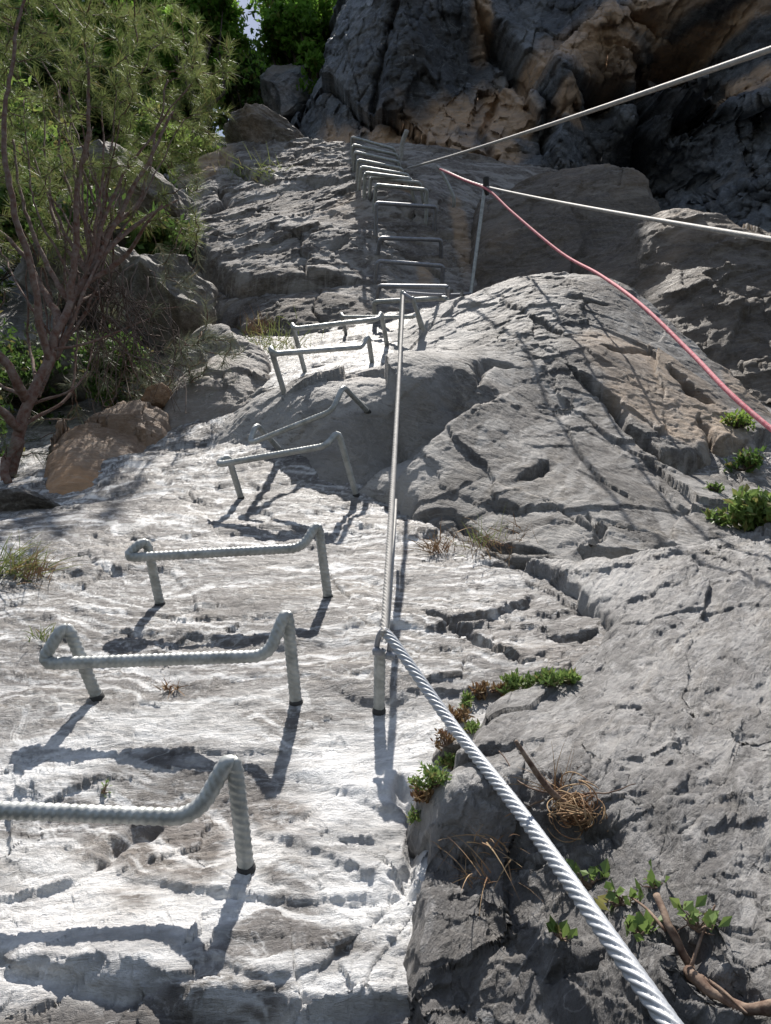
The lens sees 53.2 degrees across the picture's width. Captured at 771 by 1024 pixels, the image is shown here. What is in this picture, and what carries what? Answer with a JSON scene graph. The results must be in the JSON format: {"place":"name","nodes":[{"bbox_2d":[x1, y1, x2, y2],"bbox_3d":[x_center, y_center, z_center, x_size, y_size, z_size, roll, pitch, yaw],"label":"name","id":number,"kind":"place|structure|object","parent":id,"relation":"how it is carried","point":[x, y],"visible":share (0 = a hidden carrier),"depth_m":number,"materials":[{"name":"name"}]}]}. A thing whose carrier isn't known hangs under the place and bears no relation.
{"place":"outdoors","nodes":[
{"label":"outdoors","id":0,"kind":"place"},
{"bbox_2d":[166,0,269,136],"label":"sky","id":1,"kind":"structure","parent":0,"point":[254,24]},
{"bbox_2d":[167,137,557,336],"bbox_3d":[-0.549,-1.019,6.084,4.134,6.106,3.749,0,-24,0],"label":"rock face","id":2,"kind":"object","parent":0,"point":[301,237],"visible":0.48,"depth_m":5.07},
{"bbox_2d":[0,100,184,232],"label":"shrub","id":3,"kind":"object","parent":2,"relation":"on","point":[53,143],"visible":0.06,"depth_m":6.23,"materials":[{"name":"green plant"}]},
{"bbox_2d":[56,139,192,247],"bbox_3d":[-1.982,-2.367,5.923,1.241,0.784,1.032,0,-24,0],"label":"boulder","id":4,"kind":"object","parent":2,"relation":"on","point":[177,213],"visible":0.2,"depth_m":5.63,"materials":[{"name":"stone"}]},
{"bbox_2d":[122,200,197,257],"bbox_3d":[-1.538,-1.815,5.160,0.586,0.510,0.575,0,-24,0],"label":"shrub","id":5,"kind":"object","parent":2,"relation":"on","point":[147,245],"visible":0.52,"depth_m":5.07,"materials":[{"name":"green plant"}]},
{"bbox_2d":[111,97,212,179],"bbox_3d":[-2.151,-3.473,7.458,0.990,0.813,0.893,-21,-32,39],"label":"shrub","id":6,"kind":"object","parent":2,"relation":"on","point":[143,126],"visible":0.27,"depth_m":7.17,"materials":[{"name":"green plant"}]},
{"bbox_2d":[174,134,225,164],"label":"shrub","id":7,"kind":"object","parent":2,"relation":"on","point":[198,150],"visible":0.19,"depth_m":7.12,"materials":[{"name":"green plant"}]},
{"bbox_2d":[228,143,293,184],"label":"grass tuft","id":8,"kind":"object","parent":2,"relation":"on","point":[259,172],"visible":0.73,"depth_m":6.15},
{"bbox_2d":[223,103,304,143],"bbox_3d":[-1.106,-3.418,7.334,0.902,0.523,0.764,8,-26,-18],"label":"boulder","id":9,"kind":"object","parent":2,"relation":"on","point":[257,123],"visible":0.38,"depth_m":7.06,"materials":[{"name":"stone"}]},
{"bbox_2d":[350,136,395,155],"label":"iron rung","id":10,"kind":"object","parent":2,"relation":"attached to","point":[370,142],"visible":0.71,"depth_m":6.26,"materials":[{"name":"metal"}]},
{"bbox_2d":[351,144,398,164],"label":"iron rung","id":11,"kind":"object","parent":2,"relation":"attached to","point":[373,149],"visible":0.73,"depth_m":5.95,"materials":[{"name":"metal"}]},
{"bbox_2d":[352,151,400,171],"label":"iron rung","id":12,"kind":"object","parent":2,"relation":"attached to","point":[355,153],"visible":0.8,"depth_m":5.80,"materials":[{"name":"metal"}]},
{"bbox_2d":[355,159,403,181],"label":"iron rung","id":13,"kind":"object","parent":2,"relation":"attached to","point":[358,161],"visible":0.69,"depth_m":5.46,"materials":[{"name":"metal"}]},
{"bbox_2d":[357,165,409,190],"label":"iron rung","id":14,"kind":"object","parent":2,"relation":"attached to","point":[361,168],"visible":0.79,"depth_m":5.26,"materials":[{"name":"metal"}]},
{"bbox_2d":[362,171,415,203],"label":"iron rung","id":15,"kind":"object","parent":2,"relation":"attached to","point":[368,173],"visible":0.91,"depth_m":5.10,"materials":[{"name":"metal"}]},
{"bbox_2d":[368,176,424,203],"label":"iron rung","id":16,"kind":"object","parent":2,"relation":"attached to","point":[418,183],"visible":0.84,"depth_m":5.12,"materials":[{"name":"metal"}]},
{"bbox_2d":[372,183,428,225],"bbox_3d":[0.095,-2.005,5.032,0.372,0.224,0.185,0,-24,0],"label":"iron rung","id":17,"kind":"object","parent":2,"relation":"attached to","point":[401,187],"visible":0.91,"depth_m":4.99,"materials":[{"name":"metal"}]},
{"bbox_2d":[399,129,408,160],"bbox_3d":[0.135,-2.830,5.974,0.051,0.227,0.182,7,-25,-15],"label":"cable anchor","id":18,"kind":"object","parent":2,"relation":"attached to","point":[402,143],"visible":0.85,"depth_m":5.97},
{"bbox_2d":[374,201,437,236],"bbox_3d":[0.131,-1.835,4.883,0.475,0.300,0.172,9,-26,-18],"label":"iron rung","id":19,"kind":"object","parent":2,"relation":"attached to","point":[400,204],"visible":1,"depth_m":4.82,"materials":[{"name":"metal"}]},
{"bbox_2d":[373,259,444,283],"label":"iron rung","id":20,"kind":"object","parent":2,"relation":"attached to","point":[407,263],"visible":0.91,"depth_m":4.45,"materials":[{"name":"metal"}]},
{"bbox_2d":[376,236,442,258],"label":"iron rung","id":21,"kind":"object","parent":2,"relation":"attached to","point":[400,238],"visible":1,"depth_m":4.68,"materials":[{"name":"metal"}]},
{"bbox_2d":[372,296,448,314],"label":"iron rung","id":22,"kind":"object","parent":2,"relation":"attached to","point":[397,300],"visible":0.67,"depth_m":3.92,"materials":[{"name":"metal"}]},
{"bbox_2d":[375,284,449,305],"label":"iron rung","id":23,"kind":"object","parent":2,"relation":"attached to","point":[445,287],"visible":0.85,"depth_m":4.00,"materials":[{"name":"metal"}]},
{"bbox_2d":[437,168,455,207],"bbox_3d":[0.426,-2.210,5.262,0.073,0.278,0.220,-15,-28,29],"label":"cable anchor","id":24,"kind":"object","parent":2,"relation":"attached to","point":[449,188],"visible":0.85,"depth_m":5.24,"materials":[{"name":"metal"}]},
{"bbox_2d":[0,137,770,1023],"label":"rock slab","id":25,"kind":"object","parent":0,"point":[308,921],"visible":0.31,"depth_m":1.16,"materials":[{"name":"stone"}]},
{"bbox_2d":[0,387,24,456],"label":"shrub","id":26,"kind":"object","parent":25,"relation":"on","point":[3,426],"visible":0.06,"depth_m":3.04,"materials":[{"name":"green plant"}]},
{"bbox_2d":[0,488,60,511],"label":"boulder","id":27,"kind":"object","parent":25,"relation":"on","point":[16,499],"visible":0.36,"depth_m":2.22,"materials":[{"name":"stone"}]},
{"bbox_2d":[0,66,70,211],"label":"shrub","id":28,"kind":"object","parent":25,"relation":"on","point":[55,134],"visible":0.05,"depth_m":6.11,"materials":[{"name":"green plant"}]},
{"bbox_2d":[0,304,81,423],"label":"shrub","id":29,"kind":"object","parent":25,"relation":"on","point":[20,361],"visible":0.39,"depth_m":3.57,"materials":[{"name":"green plant"}]},
{"bbox_2d":[0,530,81,585],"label":"grass tuft","id":30,"kind":"object","parent":25,"relation":"on","point":[6,560],"visible":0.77,"depth_m":1.67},
{"bbox_2d":[0,331,95,409],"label":"bush","id":31,"kind":"object","parent":25,"relation":"on","point":[57,377],"visible":0.12,"depth_m":3.76,"materials":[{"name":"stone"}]},
{"bbox_2d":[0,0,120,93],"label":"broadleaf tree","id":32,"kind":"object","parent":25,"relation":"on","point":[18,2],"visible":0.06,"depth_m":9.04,"materials":[{"name":"green plant"}]},
{"bbox_2d":[0,130,125,306],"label":"shrub","id":33,"kind":"object","parent":25,"relation":"on","point":[7,227],"visible":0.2,"depth_m":4.96,"materials":[{"name":"green plant"}]},
{"bbox_2d":[0,0,139,102],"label":"broadleaf tree","id":34,"kind":"object","parent":25,"relation":"on","point":[44,16],"visible":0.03,"depth_m":10.96,"materials":[{"name":"green plant"}]},
{"bbox_2d":[11,229,138,335],"bbox_3d":[-1.738,-1.339,4.567,0.891,0.471,0.767,0,-24,0],"label":"boulder","id":35,"kind":"object","parent":25,"relation":"on","point":[19,273],"visible":0.18,"depth_m":4.33,"materials":[{"name":"stone"}]},
{"bbox_2d":[0,2,190,148],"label":"broadleaf tree","id":36,"kind":"object","parent":25,"relation":"on","point":[97,132],"visible":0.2,"depth_m":9.34,"materials":[{"name":"green plant"}]},
{"bbox_2d":[44,399,171,494],"bbox_3d":[-1.065,0.786,3.228,0.992,2.038,2.202,0,-24,0],"label":"boulder","id":37,"kind":"object","parent":25,"relation":"on","point":[78,455],"visible":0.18,"depth_m":2.76,"materials":[{"name":"stone"}]},
{"bbox_2d":[141,383,172,408],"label":"boulder","id":38,"kind":"object","parent":37,"relation":"on","point":[161,397],"visible":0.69,"depth_m":3.01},
{"bbox_2d":[69,324,168,408],"bbox_3d":[-1.241,-0.628,3.571,0.491,0.489,0.512,0,-24,0],"label":"shrub","id":39,"kind":"object","parent":25,"relation":"on","point":[84,349],"visible":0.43,"depth_m":3.50,"materials":[{"name":"green plant"}]},
{"bbox_2d":[0,0,249,483],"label":"pine tree","id":40,"kind":"object","parent":25,"relation":"on","point":[53,346],"visible":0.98,"depth_m":3.08,"materials":[{"name":"green plant"}]},
{"bbox_2d":[0,754,255,874],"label":"iron rung","id":41,"kind":"object","parent":25,"relation":"on","point":[229,768],"visible":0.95,"depth_m":0.84,"materials":[{"name":"metal"}]},
{"bbox_2d":[48,0,265,115],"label":"broadleaf tree","id":42,"kind":"object","parent":25,"relation":"on","point":[167,62],"visible":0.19,"depth_m":10.49,"materials":[{"name":"green plant"}]},
{"bbox_2d":[116,253,218,354],"bbox_3d":[-1.238,-1.120,4.305,0.561,0.464,0.638,13,-27,-26],"label":"boulder","id":43,"kind":"object","parent":25,"relation":"on","point":[188,321],"visible":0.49,"depth_m":4.12,"materials":[{"name":"stone"}]},
{"bbox_2d":[39,610,302,705],"bbox_3d":[-0.325,0.239,1.191,0.395,0.154,0.121,0,-24,0],"label":"iron rung","id":44,"kind":"object","parent":25,"relation":"on","point":[82,661],"visible":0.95,"depth_m":1.16,"materials":[{"name":"metal"}]},
{"bbox_2d":[140,50,225,140],"bbox_3d":[-2.674,-4.899,10.022,1.131,2.252,1.106,0,-24,0],"label":"broadleaf tree","id":45,"kind":"object","parent":25,"relation":"on","point":[186,108],"visible":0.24,"depth_m":10.00,"materials":[{"name":"green plant"}]},
{"bbox_2d":[159,0,257,137],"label":"broadleaf tree","id":46,"kind":"object","parent":25,"relation":"on","point":[224,16],"visible":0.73,"depth_m":9.97,"materials":[{"name":"green plant"}]},
{"bbox_2d":[162,323,270,427],"bbox_3d":[-0.765,0.326,3.717,0.983,2.033,2.017,0,-24,0],"label":"boulder","id":47,"kind":"object","parent":25,"relation":"on","point":[253,370],"visible":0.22,"depth_m":3.09,"materials":[{"name":"stone"}]},
{"bbox_2d":[125,523,332,605],"bbox_3d":[-0.305,0.119,1.548,0.411,0.179,0.131,2,-24,-5],"label":"iron rung","id":48,"kind":"object","parent":25,"relation":"on","point":[149,556],"visible":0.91,"depth_m":1.51,"materials":[{"name":"metal"}]},
{"bbox_2d":[215,27,273,131],"bbox_3d":[-2.138,-6.306,12.255,1.644,3.008,1.812,0,-24,0],"label":"broadleaf tree","id":49,"kind":"object","parent":25,"relation":"on","point":[239,94],"visible":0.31,"depth_m":12.14,"materials":[{"name":"green plant"}]},
{"bbox_2d":[238,306,283,337],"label":"grass tuft","id":50,"kind":"object","parent":25,"relation":"on","point":[256,325],"visible":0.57,"depth_m":4.20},
{"bbox_2d":[240,305,323,352],"bbox_3d":[-0.545,-0.824,3.838,0.450,0.314,0.483,15,-28,-29],"label":"grass tuft","id":51,"kind":"object","parent":25,"relation":"on","point":[270,338],"visible":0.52,"depth_m":3.77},
{"bbox_2d":[235,0,336,25],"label":"broadleaf tree","id":52,"kind":"object","parent":25,"relation":"on","point":[265,4],"visible":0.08,"depth_m":13.52,"materials":[{"name":"green plant"}]},
{"bbox_2d":[260,63,314,122],"bbox_3d":[-1.258,-5.577,10.451,0.932,1.045,0.777,0,-24,0],"label":"boulder","id":53,"kind":"object","parent":25,"relation":"on","point":[281,95],"visible":0.56,"depth_m":10.17,"materials":[{"name":"stone"}]},
{"bbox_2d":[216,431,359,498],"bbox_3d":[-0.273,-0.121,2.217,0.405,0.179,0.168,0,-24,0],"label":"iron rung","id":54,"kind":"object","parent":25,"relation":"attached to","point":[226,461],"visible":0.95,"depth_m":2.16,"materials":[{"name":"metal"}]},
{"bbox_2d":[290,312,388,372],"bbox_3d":[-0.177,-0.691,3.138,0.430,0.275,0.198,4,-25,-8],"label":"iron rung","id":55,"kind":"object","parent":25,"relation":"attached to","point":[295,328],"visible":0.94,"depth_m":3.09,"materials":[{"name":"metal"}]},
{"bbox_2d":[372,627,394,715],"bbox_3d":[-0.004,0.252,1.163,0.035,0.126,0.127,0,-24,0],"label":"cable anchor","id":56,"kind":"object","parent":25,"relation":"attached to","point":[380,657],"visible":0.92,"depth_m":1.16,"materials":[{"name":"metal"}]},
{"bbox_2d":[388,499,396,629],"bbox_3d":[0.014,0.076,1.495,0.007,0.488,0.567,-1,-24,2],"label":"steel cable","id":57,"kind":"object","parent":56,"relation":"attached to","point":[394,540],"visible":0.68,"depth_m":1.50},
{"bbox_2d":[380,629,683,1023],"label":"steel cable","id":58,"kind":"object","parent":56,"relation":"attached to","point":[653,1000],"visible":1,"depth_m":0.69,"materials":[{"name":"metal"}]},
{"bbox_2d":[397,290,425,347],"bbox_3d":[0.110,-0.797,3.201,0.122,0.204,0.171,0,-24,0],"label":"cable anchor","id":59,"kind":"object","parent":25,"relation":"on","point":[409,298],"visible":0.71,"depth_m":3.19,"materials":[{"name":"metal"}]},
{"bbox_2d":[380,293,403,636],"bbox_3d":[0.035,-0.365,2.161,0.012,1.848,1.447,-1,-24,3],"label":"steel cable","id":60,"kind":"object","parent":59,"relation":"attached to","point":[386,586],"visible":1,"depth_m":1.52,"materials":[{"name":"metal"}]},
{"bbox_2d":[408,519,456,554],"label":"grass tuft","id":61,"kind":"object","parent":25,"relation":"on","point":[435,546],"visible":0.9,"depth_m":1.86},
{"bbox_2d":[406,291,470,296],"bbox_3d":[0.285,-1.084,3.823,0.018,0.850,1.090,-10,-26,20],"label":"steel cable","id":62,"kind":"object","parent":25,"relation":"attached to","point":[410,293],"visible":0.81,"depth_m":3.60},
{"bbox_2d":[430,728,455,750],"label":"weed","id":63,"kind":"object","parent":25,"relation":"on","point":[444,737],"visible":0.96,"depth_m":1.04,"materials":[{"name":"brown plant"}]},
{"bbox_2d":[432,751,455,770],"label":"weed","id":64,"kind":"object","parent":25,"relation":"on","point":[448,760],"visible":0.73,"depth_m":1.04,"materials":[{"name":"green plant"}]},
{"bbox_2d":[448,703,474,723],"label":"weed","id":65,"kind":"object","parent":25,"relation":"on","point":[464,715],"visible":0.69,"depth_m":1.14,"materials":[{"name":"brown plant"}]},
{"bbox_2d":[457,689,474,708],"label":"weed","id":66,"kind":"object","parent":25,"relation":"on","point":[466,700],"visible":0.94,"depth_m":1.19,"materials":[{"name":"green plant"}]},
{"bbox_2d":[463,717,481,734],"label":"weed","id":67,"kind":"object","parent":25,"relation":"on","point":[471,726],"visible":0.98,"depth_m":1.11,"materials":[{"name":"green plant"}]},
{"bbox_2d":[469,176,488,293],"bbox_3d":[0.553,-1.626,4.579,0.060,0.722,0.316,11,-26,-22],"label":"cable anchor","id":68,"kind":"object","parent":25,"relation":"on","point":[485,184],"visible":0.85,"depth_m":4.58,"materials":[{"name":"metal"}]},
{"bbox_2d":[439,168,770,431],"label":"climbing rope","id":69,"kind":"object","parent":68,"relation":"hanging from","point":[724,387],"visible":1,"depth_m":2.54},
{"bbox_2d":[486,186,770,241],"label":"steel cable","id":70,"kind":"object","parent":68,"relation":"attached to","point":[765,238],"visible":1,"depth_m":2.19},
{"bbox_2d":[468,680,491,699],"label":"weed","id":71,"kind":"object","parent":25,"relation":"on","point":[480,690],"visible":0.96,"depth_m":1.21,"materials":[{"name":"brown plant"}]},
{"bbox_2d":[440,514,537,561],"bbox_3d":[0.232,0.076,1.837,0.304,0.161,0.213,0,-24,0],"label":"grass tuft","id":72,"kind":"object","parent":25,"relation":"on","point":[491,542],"visible":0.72,"depth_m":1.81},
{"bbox_2d":[213,272,770,569],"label":"boulder","id":73,"kind":"object","parent":25,"relation":"on","point":[575,417],"visible":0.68,"depth_m":2.44,"materials":[{"name":"stone"}]},
{"bbox_2d":[248,385,370,450],"bbox_3d":[-0.226,-0.261,2.376,0.317,0.191,0.248,-8,-26,18],"label":"iron rung","id":74,"kind":"object","parent":73,"relation":"attached to","point":[298,424],"visible":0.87,"depth_m":2.27,"materials":[{"name":"metal"}]},
{"bbox_2d":[268,335,373,394],"bbox_3d":[-0.216,-0.537,2.808,0.105,0.412,0.570,-21,-32,38],"label":"iron rung","id":75,"kind":"object","parent":73,"relation":"on","point":[273,353],"visible":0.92,"depth_m":2.68,"materials":[{"name":"metal"}]},
{"bbox_2d":[340,312,420,334],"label":"iron rung","id":76,"kind":"object","parent":73,"relation":"attached to","point":[343,316],"visible":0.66,"depth_m":3.54,"materials":[{"name":"metal"}]},
{"bbox_2d":[438,506,507,556],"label":"grass tuft","id":77,"kind":"object","parent":73,"relation":"on","point":[478,536],"visible":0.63,"depth_m":1.86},
{"bbox_2d":[705,480,724,492],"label":"bush","id":78,"kind":"object","parent":73,"relation":"on","point":[715,487],"visible":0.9,"depth_m":2.11,"materials":[{"name":"green plant"}]},
{"bbox_2d":[719,408,755,430],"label":"bush","id":79,"kind":"object","parent":73,"relation":"on","point":[742,419],"visible":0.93,"depth_m":2.60,"materials":[{"name":"green plant"}]},
{"bbox_2d":[723,445,766,472],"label":"bush","id":80,"kind":"object","parent":73,"relation":"on","point":[748,461],"visible":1,"depth_m":2.40,"materials":[{"name":"green plant"}]},
{"bbox_2d":[495,667,522,694],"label":"weed","id":81,"kind":"object","parent":25,"relation":"on","point":[513,681],"visible":0.91,"depth_m":1.21,"materials":[{"name":"green plant"}]},
{"bbox_2d":[519,671,535,688],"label":"weed","id":82,"kind":"object","parent":25,"relation":"on","point":[527,680],"visible":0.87,"depth_m":1.23,"materials":[{"name":"green plant"}]},
{"bbox_2d":[469,163,660,292],"bbox_3d":[1.200,-0.814,5.489,1.825,2.926,2.593,0,-24,0],"label":"boulder","id":83,"kind":"object","parent":25,"relation":"on","point":[511,245],"visible":0.25,"depth_m":4.86,"materials":[{"name":"stone"}]},
{"bbox_2d":[403,522,770,1023],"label":"rock shelf","id":84,"kind":"object","parent":25,"relation":"on","point":[664,703],"visible":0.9,"depth_m":0.82,"materials":[{"name":"stone"}]},
{"bbox_2d":[405,804,420,824],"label":"weed","id":85,"kind":"object","parent":84,"relation":"on","point":[412,816],"visible":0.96,"depth_m":0.91,"materials":[{"name":"green plant"}]},
{"bbox_2d":[409,783,433,803],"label":"weed","id":86,"kind":"object","parent":84,"relation":"on","point":[422,796],"visible":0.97,"depth_m":0.89,"materials":[{"name":"brown plant"}]},
{"bbox_2d":[407,761,451,790],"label":"weed","id":87,"kind":"object","parent":84,"relation":"on","point":[435,776],"visible":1,"depth_m":0.89,"materials":[{"name":"green plant"}]},
{"bbox_2d":[432,805,539,899],"bbox_3d":[0.116,0.361,0.828,0.124,0.099,0.108,22,-32,-40],"label":"grass tuft","id":88,"kind":"object","parent":84,"relation":"on","point":[483,843],"visible":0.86,"depth_m":0.82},
{"bbox_2d":[440,833,537,913],"bbox_3d":[0.100,0.375,0.800,0.109,0.075,0.116,6,-25,-13],"label":"grass tuft","id":89,"kind":"object","parent":84,"relation":"on","point":[468,876],"visible":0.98,"depth_m":0.81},
{"bbox_2d":[495,738,591,818],"bbox_3d":[0.190,0.309,0.834,0.146,0.130,0.103,-6,-25,12],"label":"grass tuft","id":90,"kind":"object","parent":84,"relation":"on","point":[554,782],"visible":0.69,"depth_m":0.84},
{"bbox_2d":[531,666,565,686],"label":"weed","id":91,"kind":"object","parent":84,"relation":"on","point":[547,677],"visible":1,"depth_m":1.16,"materials":[{"name":"green plant"}]},
{"bbox_2d":[514,740,607,842],"bbox_3d":[0.191,0.292,0.806,0.066,0.100,0.095,-20,-31,37],"label":"root ball","id":92,"kind":"object","parent":84,"relation":"on","point":[569,810],"visible":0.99,"depth_m":0.81,"materials":[{"name":"brown plant"}]},
{"bbox_2d":[546,915,577,941],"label":"seedling","id":93,"kind":"object","parent":84,"relation":"on","point":[561,930],"visible":1,"depth_m":0.70,"materials":[{"name":"green plant"}]},
{"bbox_2d":[499,751,635,795],"bbox_3d":[0.191,0.283,0.844,0.159,0.055,0.022,-17,-29,33],"label":"dry stick","id":94,"kind":"object","parent":84,"relation":"on","point":[562,792],"visible":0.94,"depth_m":0.82,"materials":[{"name":"brown wood"}]},
{"bbox_2d":[558,666,582,683],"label":"weed","id":95,"kind":"object","parent":84,"relation":"on","point":[571,675],"visible":0.86,"depth_m":1.17,"materials":[{"name":"green plant"}]},
{"bbox_2d":[566,858,609,889],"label":"seedling","id":96,"kind":"object","parent":84,"relation":"on","point":[592,872],"visible":0.89,"depth_m":0.75,"materials":[{"name":"green plant"}]},
{"bbox_2d":[594,876,643,910],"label":"seedling","id":97,"kind":"object","parent":84,"relation":"on","point":[615,898],"visible":0.97,"depth_m":0.68,"materials":[{"name":"green plant"}]},
{"bbox_2d":[623,909,662,941],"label":"seedling","id":98,"kind":"object","parent":84,"relation":"on","point":[639,925],"visible":1,"depth_m":0.63,"materials":[{"name":"green plant"}]},
{"bbox_2d":[639,859,669,888],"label":"seedling","id":99,"kind":"object","parent":84,"relation":"on","point":[652,882],"visible":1,"depth_m":0.68,"materials":[{"name":"green plant"}]},
{"bbox_2d":[628,892,770,1016],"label":"dry stick","id":100,"kind":"object","parent":84,"relation":"on","point":[700,982],"visible":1,"depth_m":0.58,"materials":[{"name":"brown wood"}]},
{"bbox_2d":[669,895,731,934],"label":"seedling","id":101,"kind":"object","parent":84,"relation":"on","point":[708,919],"visible":1,"depth_m":0.61,"materials":[{"name":"green plant"}]},
{"bbox_2d":[700,483,770,531],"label":"bush","id":102,"kind":"object","parent":84,"relation":"on","point":[750,509],"visible":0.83,"depth_m":1.89,"materials":[{"name":"green plant"}]},
{"bbox_2d":[573,208,770,403],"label":"boulder","id":103,"kind":"object","parent":25,"relation":"on","point":[708,293],"visible":0.34,"depth_m":3.90,"materials":[{"name":"stone"}]},
{"bbox_2d":[432,734,460,764],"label":"boulder","id":104,"kind":"object","parent":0,"point":[454,747],"visible":0.32,"depth_m":1.05,"materials":[{"name":"stone"}]},
{"bbox_2d":[290,0,770,232],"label":"cliff","id":105,"kind":"structure","parent":0,"point":[462,75],"depth_m":7.72,"materials":[{"name":"stone"}]},
{"bbox_2d":[245,0,336,94],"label":"broadleaf tree","id":106,"kind":"object","parent":105,"relation":"on","point":[295,32],"visible":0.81,"depth_m":10.30,"materials":[{"name":"green plant"}]},
{"bbox_2d":[407,46,770,168],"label":"steel cable","id":107,"kind":"object","parent":105,"relation":"attached to","point":[738,60],"visible":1,"depth_m":2.22,"materials":[{"name":"metal"}]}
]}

